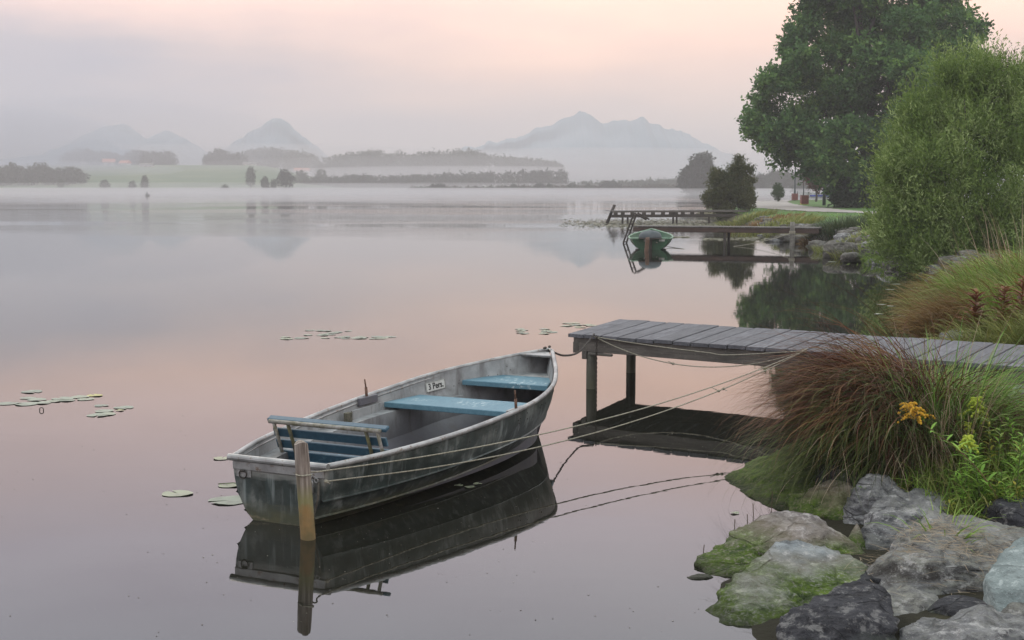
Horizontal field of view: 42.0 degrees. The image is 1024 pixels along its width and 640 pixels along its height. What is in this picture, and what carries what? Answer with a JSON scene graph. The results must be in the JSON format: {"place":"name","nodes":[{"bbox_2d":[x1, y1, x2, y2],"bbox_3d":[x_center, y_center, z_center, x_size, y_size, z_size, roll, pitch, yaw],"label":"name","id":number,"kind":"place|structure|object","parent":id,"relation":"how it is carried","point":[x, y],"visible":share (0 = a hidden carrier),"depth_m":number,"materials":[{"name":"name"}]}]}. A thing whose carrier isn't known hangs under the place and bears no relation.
{"place":"outdoors","nodes":[
{"label":"outdoors","id":0,"kind":"place"},
{"bbox_2d":[0,139,145,165],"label":"hills","id":1,"kind":"structure","parent":0,"point":[51,157],"depth_m":1305.73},
{"bbox_2d":[57,124,209,164],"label":"mountain","id":2,"kind":"structure","parent":0,"point":[127,137],"depth_m":1623.13,"materials":[{"name":"stone"}]},
{"bbox_2d":[223,118,341,176],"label":"mountain","id":3,"kind":"structure","parent":0,"point":[277,133],"depth_m":1663.10,"materials":[{"name":"stone"}]},
{"bbox_2d":[0,193,1018,639],"bbox_3d":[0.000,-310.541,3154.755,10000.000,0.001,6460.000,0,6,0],"label":"water","id":4,"kind":"structure","parent":0,"point":[160,313],"depth_m":15.19,"materials":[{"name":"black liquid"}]},
{"bbox_2d":[162,490,192,495],"bbox_3d":[-2.631,1.362,10.508,0.244,0.006,0.224,0,6,0],"label":"lily pad","id":5,"kind":"object","parent":4,"relation":"on","point":[177,493],"visible":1,"depth_m":10.50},
{"bbox_2d":[208,495,241,504],"bbox_3d":[-2.181,1.387,10.264,0.320,0.006,0.296,0,6,0],"label":"lily pad","id":6,"kind":"object","parent":4,"relation":"on","point":[233,500],"visible":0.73,"depth_m":10.26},
{"bbox_2d":[294,440,315,540],"bbox_3d":[-1.389,1.614,9.171,0.203,1.577,0.108,2,6,21],"label":"mooring post","id":7,"kind":"object","parent":4,"relation":"in","point":[305,500],"visible":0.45,"depth_m":9.10,"materials":[{"name":"wood"}]},
{"bbox_2d":[295,351,803,476],"bbox_3d":[0.867,0.740,11.669,0.130,0.300,6.999,5,8,41],"label":"mooring rope","id":8,"kind":"object","parent":7,"relation":"attached to","point":[532,435],"visible":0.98,"depth_m":10.88,"materials":[{"name":"fabric"}]},
{"bbox_2d":[2,304,703,634],"bbox_3d":[-2.649,0.622,18.021,13.811,0.004,21.815,0,6,0],"label":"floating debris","id":9,"kind":"object","parent":4,"relation":"on","point":[342,519],"visible":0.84,"depth_m":9.13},
{"bbox_2d":[227,345,557,525],"bbox_3d":[-0.644,0.913,11.659,1.600,0.901,4.811,3,6,26],"label":"rowing boat","id":10,"kind":"object","parent":4,"relation":"on","point":[486,401],"visible":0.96,"depth_m":10.68,"materials":[{"name":"metal"}]},
{"bbox_2d":[628,228,673,249],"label":"rowing boat","id":11,"kind":"object","parent":4,"relation":"on","point":[663,239],"visible":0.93,"depth_m":51.94,"materials":[{"name":"green paint"}]},
{"bbox_2d":[560,217,770,240],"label":"floating weeds","id":12,"kind":"object","parent":4,"relation":"on","point":[697,223],"visible":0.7,"depth_m":88.86,"materials":[{"name":"plant"}]},
{"bbox_2d":[605,210,746,223],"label":"jetty","id":13,"kind":"object","parent":4,"relation":"in","point":[673,213],"visible":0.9,"depth_m":89.80,"materials":[{"name":"wood"}]},
{"bbox_2d":[623,212,821,244],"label":"jetty","id":14,"kind":"object","parent":4,"relation":"in","point":[724,230],"visible":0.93,"depth_m":56.81,"materials":[{"name":"wood"}]},
{"bbox_2d":[790,222,794,245],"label":"mooring post","id":15,"kind":"object","parent":4,"relation":"in","point":[792,236],"visible":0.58,"depth_m":55.20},
{"bbox_2d":[568,319,1023,388],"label":"jetty","id":16,"kind":"object","parent":4,"relation":"in","point":[716,339],"visible":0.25,"depth_m":15.31,"materials":[{"name":"grey wood"}]},
{"bbox_2d":[324,353,799,483],"bbox_3d":[0.899,0.778,11.828,0.098,0.406,6.725,5,8,41],"label":"mooring rope","id":17,"kind":"object","parent":16,"relation":"attached to","point":[328,481],"visible":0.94,"depth_m":11.06,"materials":[{"name":"fabric"}]},
{"bbox_2d":[547,333,594,356],"bbox_3d":[0.674,0.299,14.778,0.027,0.214,2.254,2,6,16],"label":"chain","id":18,"kind":"object","parent":16,"relation":"hanging from","point":[567,355],"visible":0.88,"depth_m":14.95,"materials":[{"name":"metal"}]},
{"bbox_2d":[594,336,798,367],"bbox_3d":[2.055,0.392,15.071,2.639,0.279,0.045,4,7,34],"label":"mooring rope","id":19,"kind":"object","parent":16,"relation":"attached to","point":[673,363],"visible":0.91,"depth_m":15.18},
{"bbox_2d":[595,336,800,354],"bbox_3d":[2.046,0.312,15.050,2.637,0.116,0.051,4,7,35],"label":"mooring rope","id":20,"kind":"object","parent":16,"relation":"attached to","point":[695,351],"visible":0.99,"depth_m":15.01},
{"bbox_2d":[840,252,863,262],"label":"rock","id":21,"kind":"object","parent":4,"relation":"in","point":[850,257],"visible":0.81,"depth_m":42.70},
{"bbox_2d":[0,165,1023,639],"bbox_3d":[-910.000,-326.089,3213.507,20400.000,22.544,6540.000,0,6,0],"label":"ground","id":22,"kind":"structure","parent":0,"point":[186,177],"depth_m":732.40,"materials":[{"name":"plant"}]},
{"bbox_2d":[0,162,90,185],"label":"woodland","id":23,"kind":"object","parent":22,"relation":"on","point":[36,174],"visible":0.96,"depth_m":776.88,"materials":[{"name":"black plant"}]},
{"bbox_2d":[56,146,179,165],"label":"woodland","id":24,"kind":"object","parent":22,"relation":"on","point":[136,157],"visible":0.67,"depth_m":1143.90,"materials":[{"name":"black plant"}]},
{"bbox_2d":[139,175,149,189],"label":"tree","id":25,"kind":"object","parent":22,"relation":"on","point":[144,182],"visible":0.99,"depth_m":694.30,"materials":[{"name":"grey plant"}]},
{"bbox_2d":[202,147,250,164],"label":"woodland","id":26,"kind":"object","parent":22,"relation":"on","point":[220,156],"visible":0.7,"depth_m":1121.05,"materials":[{"name":"black plant"}]},
{"bbox_2d":[245,166,255,188],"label":"tree","id":27,"kind":"object","parent":22,"relation":"on","point":[250,180],"visible":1,"depth_m":710.20,"materials":[{"name":"grey plant"}]},
{"bbox_2d":[260,176,269,192],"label":"tree","id":28,"kind":"object","parent":22,"relation":"on","point":[265,183],"visible":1,"depth_m":661.03,"materials":[{"name":"grey plant"}]},
{"bbox_2d":[243,146,322,172],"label":"woodland","id":29,"kind":"object","parent":22,"relation":"on","point":[290,160],"visible":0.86,"depth_m":1314.04,"materials":[{"name":"grey plant"}]},
{"bbox_2d":[275,168,296,192],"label":"tree","id":30,"kind":"object","parent":22,"relation":"on","point":[285,177],"visible":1,"depth_m":636.32,"materials":[{"name":"black plant"}]},
{"bbox_2d":[295,170,309,179],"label":"tree","id":31,"kind":"object","parent":22,"relation":"on","point":[301,175],"visible":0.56,"depth_m":887.94,"materials":[{"name":"grey plant"}]},
{"bbox_2d":[291,167,570,188],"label":"woodland","id":32,"kind":"object","parent":22,"relation":"on","point":[357,181],"visible":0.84,"depth_m":839.99,"materials":[{"name":"black plant"}]},
{"bbox_2d":[425,182,447,192],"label":"bush","id":33,"kind":"object","parent":22,"relation":"on","point":[436,188],"visible":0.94,"depth_m":643.52,"materials":[{"name":"black plant"}]},
{"bbox_2d":[311,147,569,185],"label":"woodland","id":34,"kind":"object","parent":22,"relation":"on","point":[368,161],"visible":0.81,"depth_m":1108.74,"materials":[{"name":"grey plant"}]},
{"bbox_2d":[533,182,545,192],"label":"bush","id":35,"kind":"object","parent":22,"relation":"on","point":[539,186],"visible":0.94,"depth_m":640.88,"materials":[{"name":"black plant"}]},
{"bbox_2d":[406,183,681,192],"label":"woodland","id":36,"kind":"object","parent":22,"relation":"on","point":[648,188],"visible":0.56,"depth_m":647.55,"materials":[{"name":"plant"}]},
{"bbox_2d":[597,180,622,192],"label":"bush","id":37,"kind":"object","parent":22,"relation":"on","point":[609,186],"visible":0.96,"depth_m":641.95,"materials":[{"name":"black plant"}]},
{"bbox_2d":[576,177,677,185],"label":"woodland","id":38,"kind":"object","parent":22,"relation":"on","point":[650,181],"visible":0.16,"depth_m":782.66,"materials":[{"name":"grey plant"}]},
{"bbox_2d":[676,150,715,194],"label":"broadleaf tree","id":39,"kind":"object","parent":22,"relation":"on","point":[692,178],"visible":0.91,"depth_m":464.94,"materials":[{"name":"grey plant"}]},
{"bbox_2d":[687,574,712,578],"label":"rock","id":40,"kind":"object","parent":22,"relation":"on","point":[701,576],"visible":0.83,"depth_m":8.23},
{"bbox_2d":[699,153,758,221],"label":"willow shrub","id":41,"kind":"object","parent":22,"relation":"on","point":[732,187],"visible":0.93,"depth_m":93.15,"materials":[{"name":"green plant"}]},
{"bbox_2d":[714,208,778,225],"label":"grass clump","id":42,"kind":"object","parent":22,"relation":"on","point":[743,219],"visible":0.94,"depth_m":83.79,"materials":[{"name":"plant"}]},
{"bbox_2d":[734,211,806,225],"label":"grass clump","id":43,"kind":"object","parent":22,"relation":"on","point":[778,216],"visible":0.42,"depth_m":75.25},
{"bbox_2d":[733,213,817,234],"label":"grass clump","id":44,"kind":"object","parent":22,"relation":"on","point":[771,223],"visible":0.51,"depth_m":69.75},
{"bbox_2d":[771,182,784,200],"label":"bush","id":45,"kind":"object","parent":22,"relation":"on","point":[777,192],"visible":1,"depth_m":148.49,"materials":[{"name":"green plant"}]},
{"bbox_2d":[724,443,832,509],"bbox_3d":[2.260,1.296,10.575,1.076,0.531,1.527,0,6,0],"label":"rock","id":46,"kind":"object","parent":22,"relation":"on","point":[731,477],"visible":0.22,"depth_m":10.56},
{"bbox_2d":[694,510,865,576],"bbox_3d":[1.711,1.533,8.621,1.153,0.424,0.730,-2,6,-23],"label":"rock","id":47,"kind":"object","parent":22,"relation":"on","point":[740,549],"visible":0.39,"depth_m":8.63,"materials":[{"name":"stone"}]},
{"bbox_2d":[705,539,867,625],"bbox_3d":[1.606,1.673,7.633,0.845,0.497,1.486,4,7,33],"label":"rock","id":48,"kind":"object","parent":22,"relation":"on","point":[778,579],"visible":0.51,"depth_m":7.78,"materials":[{"name":"stone"}]},
{"bbox_2d":[750,168,827,191],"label":"woodland","id":49,"kind":"object","parent":22,"relation":"on","point":[767,181],"visible":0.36,"depth_m":579.75,"materials":[{"name":"grey plant"}]},
{"bbox_2d":[761,214,827,237],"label":"grass clump","id":50,"kind":"object","parent":22,"relation":"on","point":[811,220],"visible":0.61,"depth_m":63.50,"materials":[{"name":"plant"}]},
{"bbox_2d":[790,183,810,192],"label":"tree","id":51,"kind":"object","parent":22,"relation":"on","point":[799,188],"visible":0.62,"depth_m":477.48,"materials":[{"name":"grey plant"}]},
{"bbox_2d":[800,192,808,204],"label":"litter bin","id":52,"kind":"object","parent":22,"relation":"on","point":[804,199],"visible":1,"depth_m":123.17,"materials":[{"name":"red metal"}]},
{"bbox_2d":[796,192,828,198],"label":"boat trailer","id":53,"kind":"object","parent":22,"relation":"on","point":[812,195],"visible":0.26,"depth_m":176.48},
{"bbox_2d":[803,168,822,201],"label":"young tree","id":54,"kind":"object","parent":22,"relation":"on","point":[811,186],"visible":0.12,"depth_m":149.20,"materials":[{"name":"green plant"}]},
{"bbox_2d":[809,240,824,249],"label":"rock","id":55,"kind":"object","parent":22,"relation":"on","point":[817,242],"visible":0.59,"depth_m":51.78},
{"bbox_2d":[785,480,852,519],"bbox_3d":[2.250,1.506,9.679,0.642,0.625,0.501,2,6,23],"label":"rock","id":56,"kind":"object","parent":22,"relation":"on","point":[831,505],"visible":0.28,"depth_m":9.70,"materials":[{"name":"stone"}]},
{"bbox_2d":[795,212,873,241],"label":"grass clump","id":57,"kind":"object","parent":22,"relation":"on","point":[841,224],"visible":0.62,"depth_m":55.66,"materials":[{"name":"plant"}]},
{"bbox_2d":[776,578,899,639],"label":"rock","id":58,"kind":"object","parent":22,"relation":"on","point":[860,609],"visible":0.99,"depth_m":7.01,"materials":[{"name":"stone"}]},
{"bbox_2d":[811,228,868,252],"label":"grass clump","id":59,"kind":"object","parent":22,"relation":"on","point":[819,250],"visible":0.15,"depth_m":49.51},
{"bbox_2d":[822,242,858,257],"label":"rock","id":60,"kind":"object","parent":22,"relation":"on","point":[830,246],"visible":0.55,"depth_m":45.65,"materials":[{"name":"stone"}]},
{"bbox_2d":[815,463,868,486],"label":"rock","id":61,"kind":"object","parent":22,"relation":"on","point":[831,476],"visible":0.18,"depth_m":9.91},
{"bbox_2d":[848,524,865,549],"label":"rock","id":62,"kind":"object","parent":22,"relation":"on","point":[855,536],"visible":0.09,"depth_m":8.84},
{"bbox_2d":[694,268,1023,524],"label":"sedge clump","id":63,"kind":"object","parent":22,"relation":"on","point":[846,444],"visible":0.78,"depth_m":9.94,"materials":[{"name":"plant"}]},
{"bbox_2d":[733,0,994,197],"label":"broadleaf tree","id":64,"kind":"object","parent":22,"relation":"on","point":[872,42],"visible":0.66,"depth_m":103.86,"materials":[{"name":"green plant"}]},
{"bbox_2d":[860,562,880,583],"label":"rock","id":65,"kind":"object","parent":22,"relation":"on","point":[872,579],"visible":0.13,"depth_m":7.88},
{"bbox_2d":[822,228,918,258],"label":"grass clump","id":66,"kind":"object","parent":22,"relation":"on","point":[834,257],"visible":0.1,"depth_m":45.30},
{"bbox_2d":[857,251,883,264],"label":"grass clump","id":67,"kind":"object","parent":22,"relation":"on","point":[865,259],"visible":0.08,"depth_m":42.19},
{"bbox_2d":[842,473,905,524],"bbox_3d":[2.568,1.401,9.478,0.498,0.568,0.360,-5,7,-40],"label":"rock","id":68,"kind":"object","parent":22,"relation":"on","point":[855,510],"visible":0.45,"depth_m":9.39,"materials":[{"name":"stone"}]},
{"bbox_2d":[735,207,1023,264],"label":"grass","id":69,"kind":"structure","parent":22,"relation":"on","point":[818,216],"depth_m":79.21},
{"bbox_2d":[822,151,938,207],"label":"shrubbery","id":70,"kind":"object","parent":22,"relation":"on","point":[842,198],"visible":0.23,"depth_m":102.73,"materials":[{"name":"green plant"}]},
{"bbox_2d":[783,343,1023,445],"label":"grass clump","id":71,"kind":"object","parent":22,"relation":"on","point":[969,388],"visible":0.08,"depth_m":10.11,"materials":[{"name":"plant"}]},
{"bbox_2d":[861,488,949,549],"bbox_3d":[2.662,1.592,9.083,0.661,0.730,1.000,1,6,14],"label":"rock","id":72,"kind":"object","parent":22,"relation":"on","point":[876,534],"visible":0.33,"depth_m":9.00,"materials":[{"name":"stone"}]},
{"bbox_2d":[887,586,938,615],"bbox_3d":[2.257,1.777,7.474,0.372,0.458,0.554,0,6,0],"label":"rock","id":73,"kind":"object","parent":22,"relation":"on","point":[913,599],"visible":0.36,"depth_m":7.46,"materials":[{"name":"stone"}]},
{"bbox_2d":[806,514,1020,595],"bbox_3d":[2.727,1.359,8.051,1.937,0.445,1.332,0,6,0],"label":"dry straw","id":74,"kind":"object","parent":22,"relation":"on","point":[967,546],"visible":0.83,"depth_m":8.08,"materials":[{"name":"plant"}]},
{"bbox_2d":[808,308,1023,460],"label":"grass clump","id":75,"kind":"object","parent":22,"relation":"on","point":[989,389],"visible":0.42,"depth_m":9.83,"materials":[{"name":"reddish green grass"}]},
{"bbox_2d":[813,302,1023,472],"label":"reed grass","id":76,"kind":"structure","parent":22,"relation":"on","point":[950,395],"depth_m":9.54,"materials":[{"name":"plant"}]},
{"bbox_2d":[897,401,960,470],"bbox_3d":[3.031,0.870,9.599,0.514,0.569,0.263,0,6,0],"label":"goldenrod","id":77,"kind":"object","parent":22,"relation":"on","point":[912,409],"visible":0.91,"depth_m":9.59,"materials":[{"name":"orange plant"}]},
{"bbox_2d":[841,355,1023,462],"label":"grass clump","id":78,"kind":"object","parent":22,"relation":"on","point":[966,418],"visible":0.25,"depth_m":9.75,"materials":[{"name":"plant"}]},
{"bbox_2d":[846,25,1023,276],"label":"willow bush","id":79,"kind":"object","parent":22,"relation":"on","point":[988,159],"visible":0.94,"depth_m":37.32,"materials":[{"name":"green plant"}]},
{"bbox_2d":[873,498,998,552],"bbox_3d":[2.638,1.311,8.377,0.806,0.459,0.837,0,6,0],"label":"grass clump","id":80,"kind":"object","parent":22,"relation":"on","point":[969,535],"visible":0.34,"depth_m":8.26,"materials":[{"name":"plant"}]},
{"bbox_2d":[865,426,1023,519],"bbox_3d":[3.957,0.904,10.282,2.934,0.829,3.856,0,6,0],"label":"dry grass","id":81,"kind":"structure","parent":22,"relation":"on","point":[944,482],"depth_m":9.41,"materials":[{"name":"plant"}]},
{"bbox_2d":[866,510,1023,594],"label":"rock","id":82,"kind":"object","parent":22,"relation":"on","point":[897,572],"visible":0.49,"depth_m":7.89,"materials":[{"name":"stone"}]},
{"bbox_2d":[867,245,1023,329],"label":"grass clump","id":83,"kind":"object","parent":22,"relation":"on","point":[977,273],"visible":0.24,"depth_m":22.26,"materials":[{"name":"plant"}]},
{"bbox_2d":[871,425,1023,527],"bbox_3d":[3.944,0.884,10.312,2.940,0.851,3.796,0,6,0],"label":"grass","id":84,"kind":"structure","parent":22,"relation":"on","point":[976,507],"depth_m":9.35,"materials":[{"name":"plant"}]},
{"bbox_2d":[871,245,1023,310],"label":"grass clump","id":85,"kind":"object","parent":22,"relation":"on","point":[923,283],"visible":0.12,"depth_m":25.79,"materials":[{"name":"plant"}]},
{"bbox_2d":[876,270,1023,339],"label":"grass clump","id":86,"kind":"object","parent":22,"relation":"on","point":[919,322],"visible":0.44,"depth_m":20.59,"materials":[{"name":"plant"}]},
{"bbox_2d":[927,595,987,616],"bbox_3d":[2.533,1.652,7.324,0.414,0.200,0.492,-3,7,-31],"label":"rock","id":87,"kind":"object","parent":22,"relation":"on","point":[951,605],"visible":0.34,"depth_m":7.32,"materials":[{"name":"stone"}]},
{"bbox_2d":[899,604,1023,639],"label":"rock","id":88,"kind":"object","parent":22,"relation":"on","point":[981,622],"visible":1,"depth_m":6.94,"materials":[{"name":"stone"}]},
{"bbox_2d":[912,242,1023,300],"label":"grass clump","id":89,"kind":"object","parent":22,"relation":"on","point":[975,271],"visible":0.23,"depth_m":22.34,"materials":[{"name":"plant"}]},
{"bbox_2d":[926,422,1010,498],"bbox_3d":[3.102,1.018,8.999,0.622,0.639,0.256,0,6,0],"label":"willowherb","id":90,"kind":"object","parent":22,"relation":"on","point":[982,466],"visible":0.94,"depth_m":9.00,"materials":[{"name":"green plant"}]},
{"bbox_2d":[956,434,981,489],"bbox_3d":[3.180,1.016,9.312,0.175,0.438,0.181,5,8,44],"label":"goldenrod","id":91,"kind":"object","parent":22,"relation":"on","point":[970,445],"visible":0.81,"depth_m":9.29,"materials":[{"name":"green plant"}]},
{"bbox_2d":[922,302,1023,345],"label":"grass clump","id":92,"kind":"object","parent":22,"relation":"on","point":[994,331],"visible":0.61,"depth_m":17.04,"materials":[{"name":"plant"}]},
{"bbox_2d":[958,288,991,328],"bbox_3d":[6.117,-0.106,17.653,0.475,0.626,0.494,0,6,0],"label":"dock plant","id":93,"kind":"object","parent":22,"relation":"on","point":[975,309],"visible":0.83,"depth_m":17.64,"materials":[{"name":"orange plant"}]},
{"bbox_2d":[957,445,993,504],"bbox_3d":[3.202,1.080,9.128,0.300,0.451,0.219,0,6,0],"label":"willowherb","id":94,"kind":"object","parent":22,"relation":"on","point":[977,476],"visible":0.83,"depth_m":9.14,"materials":[{"name":"green plant"}]},
{"bbox_2d":[964,396,987,461],"bbox_3d":[3.365,0.828,9.688,0.197,0.559,0.174,3,6,25],"label":"goldenrod","id":95,"kind":"object","parent":22,"relation":"on","point":[974,403],"visible":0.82,"depth_m":9.66,"materials":[{"name":"green plant"}]},
{"bbox_2d":[931,200,1022,275],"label":"grass clump","id":96,"kind":"object","parent":22,"relation":"on","point":[992,240],"visible":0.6,"depth_m":24.57,"materials":[{"name":"plant"}]},
{"bbox_2d":[944,271,1023,324],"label":"grass clump","id":97,"kind":"object","parent":22,"relation":"on","point":[987,294],"visible":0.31,"depth_m":19.83,"materials":[{"name":"plant"}]},
{"bbox_2d":[982,420,997,473],"bbox_3d":[3.372,0.925,9.404,0.142,0.458,0.150,2,6,21],"label":"tall weed","id":98,"kind":"object","parent":22,"relation":"on","point":[992,446],"visible":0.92,"depth_m":9.39,"materials":[{"name":"green plant"}]},
{"bbox_2d":[987,423,1009,471],"bbox_3d":[3.414,0.936,9.377,0.178,0.428,0.153,-1,6,-7],"label":"weed","id":99,"kind":"object","parent":22,"relation":"on","point":[999,445],"visible":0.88,"depth_m":9.38,"materials":[{"name":"green plant"}]},
{"bbox_2d":[989,471,1010,498],"bbox_3d":[3.324,1.166,9.069,0.182,0.293,0.165,0,6,0],"label":"meadow weed","id":100,"kind":"object","parent":22,"relation":"on","point":[1000,473],"visible":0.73,"depth_m":9.06,"materials":[{"name":"green plant"}]},
{"bbox_2d":[981,496,1023,527],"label":"rock","id":101,"kind":"object","parent":22,"relation":"on","point":[1012,512],"visible":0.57,"depth_m":8.77,"materials":[{"name":"stone"}]},
{"bbox_2d":[983,537,1023,611],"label":"rock","id":102,"kind":"object","parent":22,"relation":"on","point":[1003,584],"visible":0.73,"depth_m":7.29,"materials":[{"name":"stone"}]},
{"bbox_2d":[986,284,1022,328],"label":"dock plant","id":103,"kind":"object","parent":22,"relation":"on","point":[1005,289],"visible":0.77,"depth_m":17.44,"materials":[{"name":"orange plant"}]},
{"bbox_2d":[989,602,1023,615],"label":"rock","id":104,"kind":"object","parent":22,"relation":"on","point":[1015,608],"visible":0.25,"depth_m":7.10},
{"bbox_2d":[990,42,1023,86],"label":"willow sapling","id":105,"kind":"object","parent":22,"relation":"on","point":[1008,58],"visible":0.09,"depth_m":39.30,"materials":[{"name":"green plant"}]},
{"bbox_2d":[1000,416,1023,458],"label":"tall weed","id":106,"kind":"object","parent":22,"relation":"on","point":[1014,429],"visible":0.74,"depth_m":9.54,"materials":[{"name":"green plant"}]},
{"bbox_2d":[1002,272,1023,324],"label":"dock plant","id":107,"kind":"object","parent":22,"relation":"on","point":[1020,296],"visible":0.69,"depth_m":17.73,"materials":[{"name":"orange plant"}]},
{"bbox_2d":[1002,432,1023,494],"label":"willowherb","id":108,"kind":"object","parent":22,"relation":"on","point":[1019,464],"visible":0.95,"depth_m":9.13,"materials":[{"name":"green plant"}]},
{"bbox_2d":[0,0,1023,185],"label":"sky","id":109,"kind":"structure","parent":0,"point":[410,76],"materials":[{"name":"pink"}]},
{"bbox_2d":[445,111,761,185],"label":"mountain","id":110,"kind":"structure","parent":0,"point":[583,146],"depth_m":1618.60,"materials":[{"name":"stone"}]},
{"bbox_2d":[754,199,963,217],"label":"path","id":111,"kind":"structure","parent":0,"point":[782,204],"depth_m":103.08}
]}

